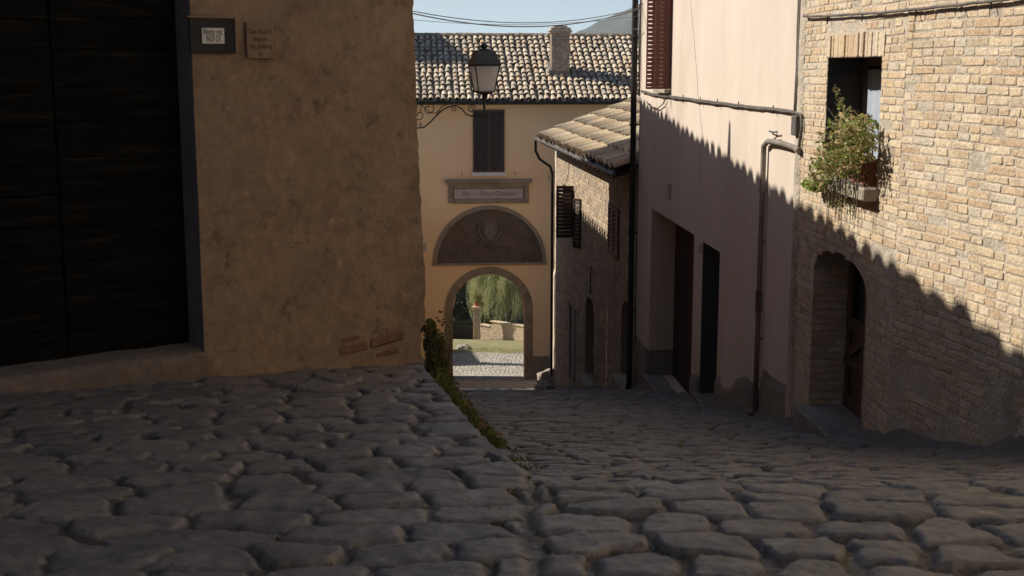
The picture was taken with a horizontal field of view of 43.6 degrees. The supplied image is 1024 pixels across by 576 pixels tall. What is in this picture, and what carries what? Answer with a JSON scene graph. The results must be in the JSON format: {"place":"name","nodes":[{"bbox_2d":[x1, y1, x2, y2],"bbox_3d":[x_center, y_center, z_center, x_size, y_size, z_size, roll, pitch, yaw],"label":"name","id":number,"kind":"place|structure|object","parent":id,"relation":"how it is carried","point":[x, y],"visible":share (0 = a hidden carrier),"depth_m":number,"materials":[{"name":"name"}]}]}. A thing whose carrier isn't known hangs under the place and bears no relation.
{"place":"outdoors","nodes":[
{"label":"outdoors","id":0,"kind":"place"},
{"bbox_2d":[0,358,533,575],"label":"terrace","id":1,"kind":"structure","parent":0,"point":[163,478],"depth_m":5.31,"materials":[{"name":"grey stone"}]},
{"bbox_2d":[453,352,523,376],"bbox_3d":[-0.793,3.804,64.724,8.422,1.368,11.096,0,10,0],"label":"forecourt","id":2,"kind":"structure","parent":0,"point":[498,364],"depth_m":65.42,"materials":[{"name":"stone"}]},
{"bbox_2d":[453,339,523,352],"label":"verge","id":3,"kind":"structure","parent":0,"point":[482,344],"depth_m":72.09,"materials":[{"name":"green plant"}]},
{"bbox_2d":[455,344,470,349],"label":"rock","id":4,"kind":"object","parent":3,"relation":"on","point":[462,346],"visible":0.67,"depth_m":70.88,"materials":[{"name":"grey stone"}]},
{"bbox_2d":[455,280,523,322],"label":"hillside","id":5,"kind":"structure","parent":0,"point":[463,294],"depth_m":82.39,"materials":[{"name":"green plant"}]},
{"bbox_2d":[460,287,486,319],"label":"evergreen bush","id":6,"kind":"object","parent":5,"relation":"on","point":[466,307],"visible":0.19,"depth_m":82.00,"materials":[{"name":"green plant"}]},
{"bbox_2d":[69,322,976,532],"bbox_3d":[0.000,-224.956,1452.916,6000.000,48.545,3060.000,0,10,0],"label":"ground","id":7,"kind":"structure","parent":0,"point":[517,422],"depth_m":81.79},
{"bbox_2d":[0,0,424,437],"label":"corner house","id":8,"kind":"structure","parent":7,"relation":"on","point":[172,207],"depth_m":8.42,"materials":[{"name":"paint"}]},
{"bbox_2d":[0,0,188,366],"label":"door","id":9,"kind":"structure","parent":8,"relation":"in","point":[93,253],"depth_m":8.13,"materials":[{"name":"black wood"}]},
{"bbox_2d":[186,15,237,53],"bbox_3d":[-1.912,-1.613,8.160,0.331,0.235,0.036,-7,12,-34],"label":"plaque","id":10,"kind":"object","parent":8,"relation":"attached to","point":[212,34],"visible":1,"depth_m":8.15,"materials":[{"name":"metal"}]},
{"bbox_2d":[245,22,273,58],"bbox_3d":[-1.649,-1.618,8.363,0.190,0.234,0.022,-7,12,-35],"label":"plaque","id":11,"kind":"object","parent":8,"relation":"attached to","point":[259,40],"visible":1,"depth_m":8.35,"materials":[{"name":"beige stone"}]},
{"bbox_2d":[417,43,500,128],"bbox_3d":[-0.930,-2.450,15.734,1.579,1.100,0.392,-1,10,-8],"label":"street lamp","id":12,"kind":"object","parent":8,"relation":"attached to","point":[484,63],"visible":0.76,"depth_m":15.69,"materials":[{"name":"metal"}]},
{"bbox_2d":[453,285,471,320],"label":"evergreen bush","id":13,"kind":"object","parent":7,"relation":"on","point":[459,311],"visible":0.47,"depth_m":80.26,"materials":[{"name":"green plant"}]},
{"bbox_2d":[453,321,472,338],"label":"fence","id":14,"kind":"object","parent":7,"relation":"on","point":[465,331],"visible":0.21,"depth_m":74.63,"materials":[{"name":"black metal"}]},
{"bbox_2d":[472,305,479,339],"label":"gate pillar","id":15,"kind":"structure","parent":7,"relation":"on","point":[476,322],"depth_m":74.22,"materials":[{"name":"stone"}]},
{"bbox_2d":[471,291,484,307],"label":"potted plant","id":16,"kind":"object","parent":15,"relation":"on","point":[478,298],"visible":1,"depth_m":74.08,"materials":[{"name":"green plant"}]},
{"bbox_2d":[466,274,523,324],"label":"willow tree","id":17,"kind":"object","parent":7,"relation":"on","point":[506,290],"visible":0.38,"depth_m":76.59,"materials":[{"name":"green plant"}]},
{"bbox_2d":[480,320,523,341],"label":"garden wall","id":18,"kind":"structure","parent":7,"relation":"on","point":[499,330],"depth_m":74.41,"materials":[{"name":"stone"}]},
{"bbox_2d":[414,25,639,378],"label":"gatehouse","id":19,"kind":"object","parent":7,"relation":"on","point":[553,76],"visible":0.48,"depth_m":52.81,"materials":[{"name":"paint"}]},
{"bbox_2d":[445,179,531,203],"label":"plaque","id":20,"kind":"object","parent":19,"relation":"attached to","point":[488,191],"visible":1,"depth_m":52.49,"materials":[{"name":"stone"}]},
{"bbox_2d":[432,205,546,265],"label":"lunette","id":21,"kind":"object","parent":19,"relation":"attached to","point":[490,235],"visible":1,"depth_m":52.88,"materials":[{"name":"stone"}]},
{"bbox_2d":[475,110,504,164],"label":"window","id":22,"kind":"structure","parent":19,"relation":"in","point":[504,110],"depth_m":52.21,"materials":[{"name":"black glass"}]},
{"bbox_2d":[533,96,639,389],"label":"stone house","id":23,"kind":"structure","parent":7,"relation":"on","point":[592,149],"depth_m":27.85,"materials":[{"name":"stone"}]},
{"bbox_2d":[634,0,828,421],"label":"pink house","id":24,"kind":"structure","parent":7,"relation":"on","point":[698,200],"depth_m":16.68,"materials":[{"name":"paint"}]},
{"bbox_2d":[413,0,642,79],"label":"overhead cable","id":25,"kind":"object","parent":24,"relation":"attached to","point":[638,8],"visible":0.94,"depth_m":19.82,"materials":[{"name":"black rubber"}]},
{"bbox_2d":[625,0,638,388],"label":"downpipe","id":26,"kind":"object","parent":24,"relation":"attached to","point":[630,310],"visible":0.98,"depth_m":22.52,"materials":[{"name":"black metal"}]},
{"bbox_2d":[638,0,641,92],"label":"cable","id":27,"kind":"object","parent":24,"relation":"attached to","point":[639,50],"visible":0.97,"depth_m":21.99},
{"bbox_2d":[653,88,670,92],"bbox_3d":[2.348,-3.073,19.954,0.120,0.060,1.050,-1,10,-4],"label":"window","id":28,"kind":"structure","parent":24,"relation":"in","point":[654,90],"depth_m":19.65,"materials":[{"name":"stone"}]},
{"bbox_2d":[672,224,693,394],"bbox_3d":[2.865,0.364,19.796,0.070,2.837,3.408,-1,10,-4],"label":"plank door","id":29,"kind":"structure","parent":24,"relation":"in","point":[684,239],"depth_m":20.70,"materials":[{"name":"brown wood"}]},
{"bbox_2d":[641,90,803,147],"bbox_3d":[2.537,-2.364,17.239,0.064,0.434,9.507,-1,10,-4],"label":"cable bundle","id":30,"kind":"object","parent":24,"relation":"attached to","point":[797,127],"visible":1,"depth_m":14.12,"materials":[{"name":"black metal"}]},
{"bbox_2d":[747,139,801,415],"bbox_3d":[2.811,0.015,13.618,0.148,3.162,1.427,-1,10,-6],"label":"waste pipe","id":31,"kind":"object","parent":24,"relation":"attached to","point":[758,297],"visible":0.99,"depth_m":14.17,"materials":[{"name":"grey metal"}]},
{"bbox_2d":[793,0,800,114],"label":"conduit","id":32,"kind":"object","parent":24,"relation":"attached to","point":[797,51],"visible":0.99,"depth_m":12.74,"materials":[{"name":"grey metal"}]},
{"bbox_2d":[785,0,1023,445],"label":"brick house","id":33,"kind":"structure","parent":7,"relation":"on","point":[906,301],"depth_m":9.80,"materials":[{"name":"beige brick"}]},
{"bbox_2d":[800,84,882,227],"bbox_3d":[2.835,-1.127,11.125,0.612,1.256,1.979,0,10,0],"label":"potted plant","id":34,"kind":"object","parent":33,"relation":"attached to","point":[850,160],"visible":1,"depth_m":10.61,"materials":[{"name":"green plant"}]},
{"bbox_2d":[807,57,881,201],"bbox_3d":[3.091,-1.430,11.233,0.544,1.170,1.692,-1,10,-3],"label":"window","id":35,"kind":"structure","parent":33,"relation":"in","point":[858,79],"depth_m":11.83,"materials":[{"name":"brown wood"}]},
{"bbox_2d":[842,262,865,419],"bbox_3d":[3.291,0.481,11.647,0.128,1.624,1.555,-1,10,-3],"label":"plank door","id":36,"kind":"structure","parent":33,"relation":"in","point":[856,297],"depth_m":12.25,"materials":[{"name":"brown wood"}]},
{"bbox_2d":[803,0,1009,23],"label":"cable bundle","id":37,"kind":"object","parent":33,"relation":"attached to","point":[916,9],"visible":1,"depth_m":9.62,"materials":[{"name":"black metal"}]},
{"bbox_2d":[413,0,639,32],"label":"sky","id":38,"kind":"structure","parent":0,"point":[551,11],"materials":[{"name":"blue"}]},
{"bbox_2d":[553,151,556,367],"bbox_3d":[1.346,-0.447,34.174,0.509,6.435,0.800,0,10,0],"label":"wall stub","id":39,"kind":"object","parent":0,"point":[554,287],"depth_m":34.00,"materials":[{"name":"beige paint"}]},
{"bbox_2d":[576,6,639,32],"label":"hill","id":40,"kind":"structure","parent":0,"point":[623,24],"depth_m":1460.78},
{"bbox_2d":[454,376,1023,575],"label":"street","id":41,"kind":"structure","parent":0,"point":[659,472],"depth_m":5.08,"materials":[{"name":"grey stone"}]},
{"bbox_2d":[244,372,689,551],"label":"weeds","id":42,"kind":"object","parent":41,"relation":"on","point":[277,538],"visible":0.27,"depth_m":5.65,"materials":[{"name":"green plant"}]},
{"bbox_2d":[533,380,552,389],"bbox_3d":[0.847,2.643,33.953,0.518,0.447,0.536,-8,13,-39],"label":"rock","id":43,"kind":"object","parent":41,"relation":"on","point":[542,384],"visible":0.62,"depth_m":33.79,"materials":[{"name":"grey stone"}]},
{"bbox_2d":[537,367,554,388],"bbox_3d":[0.988,2.526,34.230,0.657,0.810,0.676,0,10,0],"label":"rock","id":44,"kind":"object","parent":41,"relation":"on","point":[545,374],"visible":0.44,"depth_m":33.96,"materials":[{"name":"grey stone"}]},
{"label":"terrace side","id":45,"kind":"structure","parent":0,"visible":0},
{"bbox_2d":[422,310,519,459],"bbox_3d":[-0.356,0.890,8.302,0.319,0.983,4.479,-1,10,-7],"label":"climbing plant","id":46,"kind":"object","parent":45,"relation":"attached to","point":[436,363],"visible":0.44,"depth_m":9.64,"materials":[{"name":"green plant"}]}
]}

